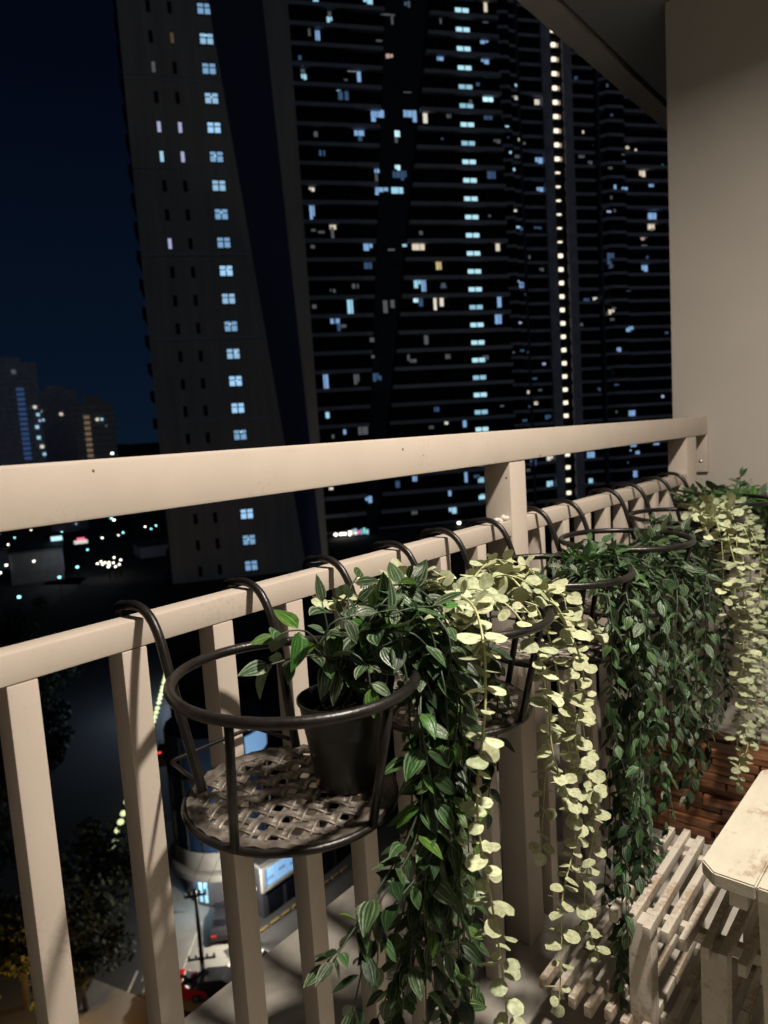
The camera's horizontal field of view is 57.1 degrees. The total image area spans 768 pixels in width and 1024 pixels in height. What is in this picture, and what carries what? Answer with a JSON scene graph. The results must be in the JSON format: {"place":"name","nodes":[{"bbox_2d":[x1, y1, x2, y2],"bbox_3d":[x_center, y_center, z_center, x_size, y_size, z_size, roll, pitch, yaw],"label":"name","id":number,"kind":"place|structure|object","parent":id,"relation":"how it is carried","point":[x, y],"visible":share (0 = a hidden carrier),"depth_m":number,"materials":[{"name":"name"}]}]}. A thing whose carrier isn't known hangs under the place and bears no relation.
{"place":"outdoors","nodes":[
{"label":"outdoors","id":0,"kind":"place"},
{"bbox_2d":[0,357,46,465],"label":"distant tower","id":1,"kind":"structure","parent":0,"point":[22,439],"depth_m":459.28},
{"bbox_2d":[39,385,78,461],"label":"distant tower","id":2,"kind":"structure","parent":0,"point":[57,411],"depth_m":559.41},
{"bbox_2d":[0,528,121,634],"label":"road","id":3,"kind":"structure","parent":0,"point":[95,554],"depth_m":234.05,"materials":[{"name":"asphalt"}]},
{"bbox_2d":[74,537,87,565],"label":"lit sign","id":4,"kind":"object","parent":3,"relation":"on","point":[82,540],"visible":1,"depth_m":247.44,"materials":[{"name":"metal"}]},
{"bbox_2d":[0,0,158,443],"label":"sky","id":5,"kind":"structure","parent":0,"point":[72,301],"materials":[{"name":"blue"}]},
{"bbox_2d":[0,575,165,585],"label":"cross road","id":6,"kind":"structure","parent":0,"point":[127,579],"depth_m":217.81,"materials":[{"name":"asphalt"}]},
{"bbox_2d":[75,702,179,1009],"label":"road","id":7,"kind":"structure","parent":0,"point":[121,977],"depth_m":55.89,"materials":[{"name":"asphalt"}]},
{"bbox_2d":[157,739,164,755],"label":"car","id":8,"kind":"object","parent":7,"relation":"on","point":[161,749],"visible":0.49,"depth_m":90.24,"materials":[{"name":"paint"}]},
{"bbox_2d":[117,442,158,456],"bbox_3d":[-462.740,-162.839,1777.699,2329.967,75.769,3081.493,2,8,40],"label":"hills","id":9,"kind":"structure","parent":0,"point":[131,450],"depth_m":1914.82,"materials":[{"name":"black plant"}]},
{"bbox_2d":[132,538,168,558],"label":"building","id":10,"kind":"structure","parent":0,"point":[150,548],"depth_m":259.79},
{"bbox_2d":[0,525,558,1023],"bbox_3d":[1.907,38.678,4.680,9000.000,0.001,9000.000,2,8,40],"label":"ground","id":11,"kind":"structure","parent":0,"point":[86,779],"depth_m":100.28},
{"bbox_2d":[0,738,7,806],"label":"tree","id":12,"kind":"object","parent":11,"relation":"on","point":[3,794],"visible":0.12,"depth_m":70.65,"materials":[{"name":"green plant"}]},
{"bbox_2d":[0,757,7,827],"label":"tree","id":13,"kind":"object","parent":11,"relation":"on","point":[3,779],"visible":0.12,"depth_m":73.82,"materials":[{"name":"green plant"}]},
{"bbox_2d":[0,542,19,570],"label":"building","id":14,"kind":"structure","parent":11,"relation":"on","point":[4,556],"depth_m":250.89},
{"bbox_2d":[0,620,61,646],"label":"tree","id":15,"kind":"object","parent":11,"relation":"on","point":[34,627],"visible":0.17,"depth_m":118.81,"materials":[{"name":"green plant"}]},
{"bbox_2d":[11,538,50,543],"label":"building","id":16,"kind":"structure","parent":11,"relation":"on","point":[28,540],"depth_m":296.85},
{"bbox_2d":[7,539,64,585],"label":"warehouse","id":17,"kind":"structure","parent":11,"relation":"on","point":[48,563],"depth_m":221.74,"materials":[{"name":"paint"}]},
{"bbox_2d":[0,881,99,1009],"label":"tree","id":18,"kind":"object","parent":11,"relation":"on","point":[14,953],"visible":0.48,"depth_m":49.35,"materials":[{"name":"green plant"}]},
{"bbox_2d":[39,692,73,742],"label":"tree","id":19,"kind":"object","parent":11,"relation":"on","point":[59,708],"visible":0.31,"depth_m":89.15,"materials":[{"name":"green plant"}]},
{"bbox_2d":[42,716,74,774],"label":"tree","id":20,"kind":"object","parent":11,"relation":"on","point":[55,754],"visible":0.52,"depth_m":79.99,"materials":[{"name":"green plant"}]},
{"bbox_2d":[36,663,85,706],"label":"tree","id":21,"kind":"object","parent":11,"relation":"on","point":[46,682],"visible":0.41,"depth_m":103.55,"materials":[{"name":"green plant"}]},
{"bbox_2d":[51,520,88,531],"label":"building","id":22,"kind":"structure","parent":11,"relation":"on","point":[69,527],"depth_m":365.75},
{"bbox_2d":[19,817,132,943],"bbox_3d":[-24.288,29.464,56.292,11.148,10.482,7.254,-2,6,12],"label":"tree","id":23,"kind":"object","parent":11,"relation":"on","point":[101,875],"visible":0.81,"depth_m":55.02,"materials":[{"name":"green plant"}]},
{"bbox_2d":[73,396,117,459],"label":"distant tower","id":24,"kind":"structure","parent":11,"relation":"on","point":[95,432],"depth_m":414.26,"materials":[{"name":"concrete"}]},
{"bbox_2d":[88,516,120,532],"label":"building","id":25,"kind":"structure","parent":11,"relation":"on","point":[106,524],"depth_m":352.48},
{"bbox_2d":[78,979,147,1023],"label":"roadside lot","id":26,"kind":"structure","parent":11,"relation":"on","point":[108,1004],"depth_m":49.90,"materials":[{"name":"concrete"}]},
{"bbox_2d":[28,911,136,1014],"bbox_3d":[-20.877,31.924,49.105,5.168,6.711,6.689,2,8,40],"label":"tree","id":27,"kind":"object","parent":26,"relation":"on","point":[87,950],"visible":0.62,"depth_m":49.35,"materials":[{"name":"green plant"}]},
{"bbox_2d":[119,509,167,540],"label":"building","id":28,"kind":"structure","parent":11,"relation":"on","point":[133,528],"depth_m":310.73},
{"bbox_2d":[141,910,229,1011],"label":"parking lot","id":29,"kind":"structure","parent":11,"relation":"on","point":[185,927],"depth_m":55.64,"materials":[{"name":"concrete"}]},
{"bbox_2d":[180,969,206,1002],"bbox_3d":[-14.691,33.975,50.612,4.380,1.437,1.810,-4,6,0],"label":"car","id":30,"kind":"object","parent":29,"relation":"on","point":[187,977],"visible":0.27,"depth_m":49.80,"materials":[{"name":"red paint"}]},
{"bbox_2d":[192,966,231,1002],"bbox_3d":[-11.791,33.785,50.652,4.380,1.437,1.810,-4,6,0],"label":"car","id":31,"kind":"object","parent":29,"relation":"on","point":[210,981],"visible":0.49,"depth_m":50.11,"materials":[{"name":"paint"}]},
{"bbox_2d":[211,901,227,941],"bbox_3d":[-13.043,33.120,57.501,1.810,1.437,4.380,-4,6,-7],"label":"car","id":32,"kind":"object","parent":29,"relation":"on","point":[218,930],"visible":0.53,"depth_m":56.15,"materials":[{"name":"paint"}]},
{"bbox_2d":[164,821,213,911],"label":"forecourt","id":33,"kind":"structure","parent":11,"relation":"on","point":[178,891],"depth_m":62.53,"materials":[{"name":"concrete"}]},
{"bbox_2d":[163,701,279,906],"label":"round building","id":34,"kind":"structure","parent":33,"relation":"on","point":[186,850],"depth_m":59.66,"materials":[{"name":"paint"}]},
{"bbox_2d":[244,731,266,753],"bbox_3d":[-10.902,19.680,60.795,0.405,2.000,3.450,-1,7,20],"label":"lit window","id":35,"kind":"structure","parent":34,"relation":"in","point":[256,741],"depth_m":60.18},
{"bbox_2d":[184,845,219,972],"bbox_3d":[-13.419,29.883,60.107,2.002,7.421,19.458,-4,6,0],"label":"utility pole","id":36,"kind":"object","parent":11,"relation":"on","point":[201,958],"visible":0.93,"depth_m":51.01,"materials":[{"name":"metal"}]},
{"bbox_2d":[112,0,328,583],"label":"apartment tower","id":37,"kind":"structure","parent":11,"relation":"on","point":[209,111],"depth_m":79.96,"materials":[{"name":"concrete"}]},
{"bbox_2d":[196,2,210,15],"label":"window","id":38,"kind":"structure","parent":37,"relation":"in","point":[202,8],"depth_m":77.11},
{"bbox_2d":[198,32,214,45],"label":"window","id":39,"kind":"structure","parent":37,"relation":"in","point":[205,38],"depth_m":77.46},
{"bbox_2d":[201,62,216,75],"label":"window","id":40,"kind":"structure","parent":37,"relation":"in","point":[208,68],"depth_m":77.81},
{"bbox_2d":[204,92,219,104],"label":"window","id":41,"kind":"structure","parent":37,"relation":"in","point":[210,98],"depth_m":78.13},
{"bbox_2d":[206,121,221,133],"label":"window","id":42,"kind":"structure","parent":37,"relation":"in","point":[213,127],"depth_m":78.45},
{"bbox_2d":[209,150,223,162],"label":"window","id":43,"kind":"structure","parent":37,"relation":"in","point":[215,156],"depth_m":78.80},
{"bbox_2d":[211,179,226,191],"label":"window","id":44,"kind":"structure","parent":37,"relation":"in","point":[218,185],"depth_m":79.13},
{"bbox_2d":[214,208,228,220],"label":"window","id":45,"kind":"structure","parent":37,"relation":"in","point":[220,214],"depth_m":79.48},
{"bbox_2d":[216,236,231,248],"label":"window","id":46,"kind":"structure","parent":37,"relation":"in","point":[223,242],"depth_m":79.81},
{"bbox_2d":[218,265,233,276],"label":"window","id":47,"kind":"structure","parent":37,"relation":"in","point":[224,270],"depth_m":80.14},
{"bbox_2d":[221,293,235,304],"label":"window","id":48,"kind":"structure","parent":37,"relation":"in","point":[226,298],"depth_m":80.47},
{"bbox_2d":[223,320,238,332],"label":"window","id":49,"kind":"structure","parent":37,"relation":"in","point":[229,325],"depth_m":80.81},
{"bbox_2d":[226,348,240,359],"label":"window","id":50,"kind":"structure","parent":37,"relation":"in","point":[231,353],"depth_m":81.14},
{"bbox_2d":[228,375,242,386],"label":"window","id":51,"kind":"structure","parent":37,"relation":"in","point":[234,380],"depth_m":81.48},
{"bbox_2d":[230,402,244,413],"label":"window","id":52,"kind":"structure","parent":37,"relation":"in","point":[236,407],"depth_m":81.82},
{"bbox_2d":[233,429,247,440],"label":"window","id":53,"kind":"structure","parent":37,"relation":"in","point":[238,434],"depth_m":82.14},
{"bbox_2d":[239,508,253,519],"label":"window","id":54,"kind":"structure","parent":37,"relation":"in","point":[245,513],"depth_m":83.15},
{"bbox_2d":[242,534,255,545],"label":"window","id":55,"kind":"structure","parent":37,"relation":"in","point":[247,539],"depth_m":83.47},
{"bbox_2d":[244,559,258,571],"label":"window","id":56,"kind":"structure","parent":37,"relation":"in","point":[249,565],"depth_m":83.82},
{"bbox_2d":[253,815,336,918],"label":"corner shop","id":57,"kind":"structure","parent":11,"relation":"on","point":[275,885],"depth_m":59.00,"materials":[{"name":"paint"}]},
{"bbox_2d":[267,882,282,913],"bbox_3d":[-9.124,32.355,59.052,0.048,2.000,1.500,2,8,40],"label":"shop window","id":58,"kind":"structure","parent":57,"relation":"in","point":[274,895],"depth_m":59.00,"materials":[{"name":"black glass"}]},
{"bbox_2d":[285,873,294,900],"bbox_3d":[-7.851,32.108,60.575,0.048,2.000,1.500,2,8,40],"label":"shop window","id":59,"kind":"structure","parent":57,"relation":"in","point":[289,882],"depth_m":60.34,"materials":[{"name":"black glass"}]},
{"bbox_2d":[322,850,331,874],"bbox_3d":[-5.305,31.614,63.620,0.048,2.000,1.500,2,8,40],"label":"shop window","id":60,"kind":"structure","parent":57,"relation":"in","point":[326,856],"depth_m":63.74,"materials":[{"name":"black glass"}]},
{"bbox_2d":[260,866,347,932],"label":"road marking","id":61,"kind":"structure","parent":11,"relation":"on","point":[288,910],"depth_m":58.85,"materials":[{"name":"yellow paint"}]},
{"bbox_2d":[288,0,515,533],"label":"apartment tower","id":62,"kind":"structure","parent":11,"relation":"on","point":[399,113],"depth_m":121.66,"materials":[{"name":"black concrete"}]},
{"bbox_2d":[309,206,314,218],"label":"window","id":63,"kind":"structure","parent":62,"relation":"in","point":[311,208],"depth_m":117.80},
{"bbox_2d":[323,374,328,388],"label":"window","id":64,"kind":"structure","parent":62,"relation":"in","point":[325,376],"depth_m":120.89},
{"bbox_2d":[338,91,348,100],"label":"window","id":65,"kind":"structure","parent":62,"relation":"in","point":[340,95],"depth_m":117.27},
{"bbox_2d":[347,300,353,313],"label":"window","id":66,"kind":"structure","parent":62,"relation":"in","point":[350,310],"depth_m":120.71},
{"bbox_2d":[358,426,367,434],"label":"window","id":67,"kind":"structure","parent":62,"relation":"in","point":[361,430],"depth_m":123.15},
{"bbox_2d":[363,244,372,250],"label":"window","id":68,"kind":"structure","parent":62,"relation":"in","point":[366,247],"depth_m":120.48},
{"bbox_2d":[373,110,383,117],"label":"window","id":69,"kind":"structure","parent":62,"relation":"in","point":[379,114],"depth_m":118.90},
{"bbox_2d":[391,187,403,193],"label":"window","id":70,"kind":"structure","parent":62,"relation":"in","point":[394,190],"depth_m":120.74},
{"bbox_2d":[400,170,406,180],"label":"window","id":71,"kind":"structure","parent":62,"relation":"in","point":[403,175],"depth_m":120.77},
{"bbox_2d":[403,110,412,117],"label":"window","id":72,"kind":"structure","parent":62,"relation":"in","point":[406,113],"depth_m":120.01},
{"bbox_2d":[412,244,424,249],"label":"window","id":73,"kind":"structure","parent":62,"relation":"in","point":[414,246],"depth_m":122.48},
{"bbox_2d":[454,7,468,12],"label":"window","id":74,"kind":"structure","parent":62,"relation":"in","point":[457,9],"depth_m":120.45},
{"bbox_2d":[455,26,469,31],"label":"window","id":75,"kind":"structure","parent":62,"relation":"in","point":[458,29],"depth_m":120.77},
{"bbox_2d":[456,45,470,51],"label":"window","id":76,"kind":"structure","parent":62,"relation":"in","point":[459,48],"depth_m":121.13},
{"bbox_2d":[457,65,471,70],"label":"window","id":77,"kind":"structure","parent":62,"relation":"in","point":[459,67],"depth_m":121.48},
{"bbox_2d":[458,84,472,89],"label":"window","id":78,"kind":"structure","parent":62,"relation":"in","point":[460,86],"depth_m":121.81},
{"bbox_2d":[459,103,473,108],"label":"window","id":79,"kind":"structure","parent":62,"relation":"in","point":[461,105],"depth_m":122.14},
{"bbox_2d":[460,122,474,127],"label":"window","id":80,"kind":"structure","parent":62,"relation":"in","point":[462,124],"depth_m":122.48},
{"bbox_2d":[461,140,474,145],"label":"window","id":81,"kind":"structure","parent":62,"relation":"in","point":[463,143],"depth_m":122.79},
{"bbox_2d":[462,159,475,164],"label":"window","id":82,"kind":"structure","parent":62,"relation":"in","point":[464,161],"depth_m":123.14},
{"bbox_2d":[463,178,476,182],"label":"window","id":83,"kind":"structure","parent":62,"relation":"in","point":[465,180],"depth_m":123.49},
{"bbox_2d":[464,196,477,201],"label":"window","id":84,"kind":"structure","parent":62,"relation":"in","point":[466,198],"depth_m":123.83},
{"bbox_2d":[465,214,478,219],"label":"window","id":85,"kind":"structure","parent":62,"relation":"in","point":[467,216],"depth_m":124.12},
{"bbox_2d":[466,233,479,237],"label":"window","id":86,"kind":"structure","parent":62,"relation":"in","point":[468,235],"depth_m":124.50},
{"bbox_2d":[466,251,480,255],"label":"window","id":87,"kind":"structure","parent":62,"relation":"in","point":[469,253],"depth_m":124.82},
{"bbox_2d":[467,269,480,273],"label":"window","id":88,"kind":"structure","parent":62,"relation":"in","point":[469,271],"depth_m":125.12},
{"bbox_2d":[468,287,481,291],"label":"window","id":89,"kind":"structure","parent":62,"relation":"in","point":[470,289],"depth_m":125.46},
{"bbox_2d":[469,304,482,309],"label":"window","id":90,"kind":"structure","parent":62,"relation":"in","point":[471,307],"depth_m":125.83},
{"bbox_2d":[470,322,483,327],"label":"window","id":91,"kind":"structure","parent":62,"relation":"in","point":[474,324],"depth_m":126.14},
{"bbox_2d":[471,340,484,344],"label":"window","id":92,"kind":"structure","parent":62,"relation":"in","point":[473,342],"depth_m":126.49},
{"bbox_2d":[475,426,488,431],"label":"window","id":93,"kind":"structure","parent":62,"relation":"in","point":[477,429],"depth_m":128.15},
{"bbox_2d":[487,171,495,178],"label":"window","id":94,"kind":"structure","parent":62,"relation":"in","point":[490,175],"depth_m":124.30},
{"bbox_2d":[157,506,646,765],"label":"podium building","id":95,"kind":"structure","parent":11,"relation":"on","point":[183,648],"depth_m":84.76,"materials":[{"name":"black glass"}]},
{"bbox_2d":[346,526,368,536],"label":"deck kiosk","id":96,"kind":"object","parent":95,"relation":"on","point":[357,531],"visible":1,"depth_m":117.29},
{"bbox_2d":[223,837,399,959],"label":"side road","id":97,"kind":"structure","parent":0,"point":[273,936],"depth_m":57.68,"materials":[{"name":"asphalt"}]},
{"bbox_2d":[185,700,767,1023],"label":"balcony floor","id":98,"kind":"structure","parent":0,"point":[282,971],"depth_m":1.53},
{"bbox_2d":[0,416,708,1023],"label":"balcony railing","id":99,"kind":"object","parent":98,"relation":"on","point":[50,494],"visible":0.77,"depth_m":0.95,"materials":[{"name":"metal"}]},
{"bbox_2d":[112,577,421,858],"bbox_3d":[-0.131,0.211,0.806,0.368,0.219,0.278,4,8,39],"label":"hanging basket","id":100,"kind":"object","parent":99,"relation":"hanging from","point":[379,797],"visible":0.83,"depth_m":0.75,"materials":[{"name":"black metal"}]},
{"bbox_2d":[238,559,514,1023],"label":"potted plant","id":101,"kind":"object","parent":100,"relation":"in","point":[399,637],"visible":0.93,"depth_m":0.77,"materials":[{"name":"green plant"}]},
{"bbox_2d":[302,540,554,739],"bbox_3d":[0.070,0.174,1.049,0.368,0.219,0.278,5,9,39],"label":"hanging basket","id":102,"kind":"object","parent":99,"relation":"hanging from","point":[522,707],"visible":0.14,"depth_m":0.99,"materials":[{"name":"black metal"}]},
{"bbox_2d":[419,517,635,669],"bbox_3d":[0.263,0.135,1.278,0.368,0.219,0.278,3,8,38],"label":"hanging basket","id":103,"kind":"object","parent":99,"relation":"hanging from","point":[595,657],"visible":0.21,"depth_m":1.24,"materials":[{"name":"black metal"}]},
{"bbox_2d":[311,549,626,1023],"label":"potted plant","id":104,"kind":"object","parent":103,"relation":"in","point":[485,592],"visible":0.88,"depth_m":1.00,"materials":[{"name":"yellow plant"}]},
{"bbox_2d":[527,498,695,618],"bbox_3d":[0.482,0.091,1.538,0.368,0.219,0.278,3,8,40],"label":"hanging basket","id":105,"kind":"object","parent":99,"relation":"hanging from","point":[690,543],"visible":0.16,"depth_m":1.52,"materials":[{"name":"black metal"}]},
{"bbox_2d":[534,532,694,1011],"bbox_3d":[0.451,0.460,1.344,0.253,0.836,0.505,2,8,40],"label":"potted plant","id":106,"kind":"object","parent":105,"relation":"in","point":[584,566],"visible":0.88,"depth_m":1.23,"materials":[{"name":"green plant"}]},
{"bbox_2d":[587,482,744,579],"bbox_3d":[0.744,0.043,1.854,0.368,0.219,0.278,4,10,39],"label":"hanging basket","id":107,"kind":"object","parent":99,"relation":"hanging from","point":[649,510],"visible":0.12,"depth_m":1.84,"materials":[{"name":"black metal"}]},
{"bbox_2d":[627,510,734,810],"bbox_3d":[0.692,0.337,1.628,0.240,0.681,0.765,2,8,40],"label":"potted plant","id":108,"kind":"object","parent":107,"relation":"in","point":[687,593],"visible":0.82,"depth_m":1.48,"materials":[{"name":"green plant"}]},
{"bbox_2d":[667,490,767,793],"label":"potted plant","id":109,"kind":"object","parent":107,"relation":"in","point":[710,511],"visible":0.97,"depth_m":1.72,"materials":[{"name":"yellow plant"}]},
{"bbox_2d":[638,472,767,553],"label":"hanging basket","id":110,"kind":"object","parent":99,"relation":"hanging from","point":[678,514],"visible":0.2,"depth_m":2.12,"materials":[{"name":"black metal"}]},
{"bbox_2d":[665,467,767,654],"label":"potted plant","id":111,"kind":"object","parent":110,"relation":"in","point":[744,486],"visible":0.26,"depth_m":2.13,"materials":[{"name":"green plant"}]},
{"bbox_2d":[539,826,764,1023],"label":"slatted chair","id":112,"kind":"object","parent":98,"relation":"on","point":[706,964],"visible":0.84,"depth_m":1.21,"materials":[{"name":"wood"}]},
{"bbox_2d":[645,720,767,844],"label":"board stack","id":113,"kind":"object","parent":98,"relation":"on","point":[707,815],"visible":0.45,"depth_m":1.88,"materials":[{"name":"brown wood"}]},
{"bbox_2d":[702,770,767,1023],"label":"wooden table","id":114,"kind":"object","parent":98,"relation":"on","point":[735,861],"visible":1,"depth_m":1.03,"materials":[{"name":"wood"}]},
{"bbox_2d":[496,0,672,507],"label":"apartment tower","id":115,"kind":"structure","parent":0,"point":[585,158],"depth_m":165.64,"materials":[{"name":"black glass"}]},
{"bbox_2d":[607,253,614,264],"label":"window","id":116,"kind":"structure","parent":115,"relation":"in","point":[609,255],"depth_m":164.83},
{"bbox_2d":[516,0,669,130],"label":"balcony ceiling","id":117,"kind":"structure","parent":0,"point":[620,45],"depth_m":2.66,"materials":[{"name":"paint"}]},
{"bbox_2d":[596,668,766,733],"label":"neighbour floor","id":118,"kind":"structure","parent":0,"point":[597,694],"depth_m":2.94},
{"bbox_2d":[665,0,767,733],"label":"partition wall","id":119,"kind":"structure","parent":118,"relation":"on","point":[717,88],"depth_m":2.44,"materials":[{"name":"paint"}]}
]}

